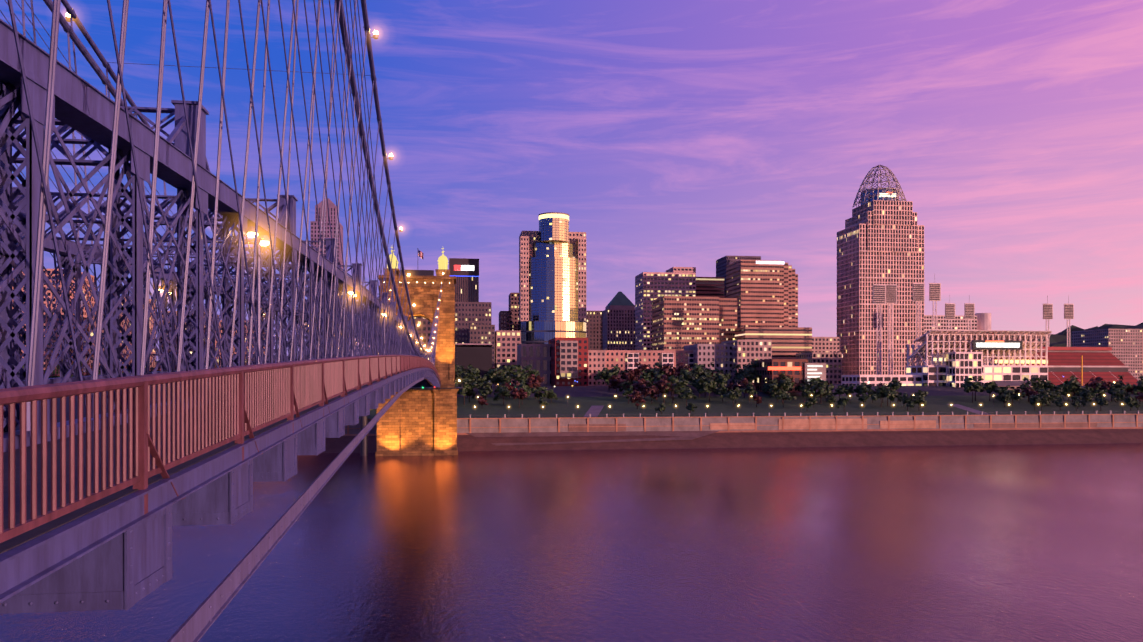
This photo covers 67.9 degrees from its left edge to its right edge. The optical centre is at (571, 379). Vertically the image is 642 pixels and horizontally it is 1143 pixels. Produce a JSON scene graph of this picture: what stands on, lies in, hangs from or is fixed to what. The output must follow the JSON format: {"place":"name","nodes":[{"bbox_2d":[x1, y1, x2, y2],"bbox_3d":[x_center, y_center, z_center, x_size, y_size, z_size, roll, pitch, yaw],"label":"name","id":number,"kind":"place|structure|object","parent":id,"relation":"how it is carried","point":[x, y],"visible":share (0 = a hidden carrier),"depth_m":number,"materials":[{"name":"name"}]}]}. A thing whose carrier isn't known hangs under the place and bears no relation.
{"place":"outdoors","nodes":[
{"label":"outdoors","id":0,"kind":"place"},
{"bbox_2d":[0,443,1142,641],"bbox_3d":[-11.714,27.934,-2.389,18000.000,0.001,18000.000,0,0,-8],"label":"river water","id":1,"kind":"structure","parent":0,"point":[1001,543],"depth_m":137.59,"materials":[{"name":"liquid"}]},
{"bbox_2d":[360,248,462,455],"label":"bridge tower","id":2,"kind":"structure","parent":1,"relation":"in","point":[363,442],"depth_m":309.09,"materials":[{"name":"stone"}]},
{"bbox_2d":[0,0,441,613],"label":"suspension bridge","id":3,"kind":"structure","parent":2,"relation":"attached to","point":[116,554],"depth_m":17.78,"materials":[{"name":"grey metal"}]},
{"bbox_2d":[0,367,433,553],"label":"bridge deck","id":4,"kind":"structure","parent":3,"relation":"attached to","point":[16,541],"depth_m":10.72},
{"bbox_2d":[0,353,440,542],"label":"bridge railing","id":5,"kind":"object","parent":4,"relation":"on","point":[238,403],"visible":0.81,"depth_m":9.93,"materials":[{"name":"brown metal"}]},
{"bbox_2d":[0,0,441,410],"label":"suspension cables","id":6,"kind":"object","parent":3,"relation":"attached to","point":[43,163],"visible":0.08,"depth_m":24.95,"materials":[{"name":"grey metal"}]},
{"bbox_2d":[65,17,441,363],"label":"lamp posts","id":7,"kind":"object","parent":3,"relation":"on","point":[266,237],"visible":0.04,"depth_m":27.94,"materials":[{"name":"grey metal"}]},
{"bbox_2d":[66,13,436,351],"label":"bridge lights","id":8,"kind":"object","parent":7,"relation":"attached to","point":[252,235],"depth_m":46.62},
{"bbox_2d":[167,377,423,641],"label":"bridge wind chord","id":9,"kind":"object","parent":3,"relation":"attached to","point":[200,620],"visible":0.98,"depth_m":12.37,"materials":[{"name":"grey metal"}]},
{"bbox_2d":[387,247,447,268],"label":"tower finials","id":10,"kind":"object","parent":2,"relation":"on","point":[442,260],"visible":0.71,"depth_m":313.58,"materials":[{"name":"gold metal"}]},
{"bbox_2d":[418,250,422,258],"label":"flag","id":11,"kind":"object","parent":2,"relation":"attached to","point":[420,254],"visible":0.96,"depth_m":317.53,"materials":[{"name":"fabric"}]},
{"bbox_2d":[0,0,1142,360],"label":"sky","id":12,"kind":"structure","parent":0,"point":[669,134],"materials":[{"name":"purple"}]},
{"bbox_2d":[156,361,1142,452],"bbox_3d":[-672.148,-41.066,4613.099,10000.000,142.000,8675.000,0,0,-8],"label":"terrain","id":13,"kind":"structure","parent":0,"point":[598,401],"depth_m":369.05,"materials":[{"name":"grey concrete"}]},
{"bbox_2d":[12,188,1142,391],"bbox_3d":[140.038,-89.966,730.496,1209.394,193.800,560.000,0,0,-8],"label":"skyline walls","id":14,"kind":"structure","parent":13,"relation":"on","point":[477,355],"depth_m":741.73,"materials":[{"name":"beige concrete"}]},
{"bbox_2d":[553,218,586,337],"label":"lit building facade","id":15,"kind":"structure","parent":14,"relation":"attached to","point":[569,326],"depth_m":709.59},
{"bbox_2d":[83,192,1141,386],"bbox_3d":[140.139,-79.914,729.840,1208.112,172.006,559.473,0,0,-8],"label":"skyline lit windows","id":16,"kind":"structure","parent":14,"relation":"attached to","point":[789,364],"depth_m":669.37,"materials":[{"name":"yellow glass"}]},
{"bbox_2d":[519,189,898,343],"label":"blue skyline glass","id":17,"kind":"object","parent":14,"relation":"attached to","point":[539,324],"visible":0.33,"depth_m":707.47,"materials":[{"name":"blue glass"}]},
{"bbox_2d":[852,165,906,207],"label":"tiara dome","id":18,"kind":"structure","parent":14,"relation":"on","point":[895,180],"depth_m":757.69,"materials":[{"name":"metal"}]},
{"bbox_2d":[23,201,1141,390],"bbox_3d":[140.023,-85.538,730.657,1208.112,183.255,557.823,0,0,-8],"label":"skyline glass","id":19,"kind":"object","parent":13,"relation":"on","point":[943,370],"visible":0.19,"depth_m":744.04,"materials":[{"name":"black glass"}]},
{"bbox_2d":[23,359,1142,411],"bbox_3d":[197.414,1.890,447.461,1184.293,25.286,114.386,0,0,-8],"label":"trees","id":20,"kind":"object","parent":13,"relation":"on","point":[706,382],"visible":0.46,"depth_m":425.15,"materials":[{"name":"green plant"}]},
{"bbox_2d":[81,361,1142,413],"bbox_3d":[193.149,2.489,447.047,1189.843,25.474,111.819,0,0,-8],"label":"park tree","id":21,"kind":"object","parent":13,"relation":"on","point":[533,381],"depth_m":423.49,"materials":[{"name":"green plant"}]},
{"bbox_2d":[345,414,1142,433],"bbox_3d":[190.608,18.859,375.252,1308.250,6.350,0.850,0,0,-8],"label":"retaining wall","id":22,"kind":"structure","parent":13,"relation":"on","point":[810,423],"depth_m":363.37,"materials":[{"name":"concrete"}]},
{"bbox_2d":[359,411,1142,417],"bbox_3d":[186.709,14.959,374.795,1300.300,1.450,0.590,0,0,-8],"label":"promenade railing","id":23,"kind":"object","parent":22,"relation":"on","point":[816,413],"visible":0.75,"depth_m":362.82,"materials":[{"name":"metal"}]},
{"bbox_2d":[508,383,1122,416],"bbox_3d":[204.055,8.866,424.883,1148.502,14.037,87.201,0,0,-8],"label":"park lamp poles","id":24,"kind":"object","parent":13,"relation":"on","point":[811,397],"visible":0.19,"depth_m":375.89,"materials":[{"name":"metal"}]},
{"bbox_2d":[474,382,1122,407],"bbox_3d":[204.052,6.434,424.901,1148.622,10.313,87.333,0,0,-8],"label":"promenade lights","id":25,"kind":"object","parent":24,"relation":"on","point":[832,405],"depth_m":379.76,"materials":[{"name":"white"}]},
{"bbox_2d":[873,274,1073,374],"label":"stadium light towers","id":26,"kind":"structure","parent":13,"relation":"on","point":[884,293],"depth_m":600.10,"materials":[{"name":"grey metal"}]},
{"bbox_2d":[907,330,1128,385],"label":"stadium","id":27,"kind":"object","parent":13,"relation":"on","point":[937,344],"visible":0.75,"depth_m":514.95},
{"bbox_2d":[994,352,1137,384],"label":"ballpark seats","id":28,"kind":"object","parent":27,"relation":"on","point":[1074,359],"visible":0.54,"depth_m":559.05,"materials":[{"name":"red plastic"}]},
{"bbox_2d":[995,323,1142,364],"bbox_3d":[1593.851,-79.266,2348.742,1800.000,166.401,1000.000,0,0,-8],"label":"distant hill","id":29,"kind":"structure","parent":0,"point":[1059,339],"depth_m":2191.51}
]}

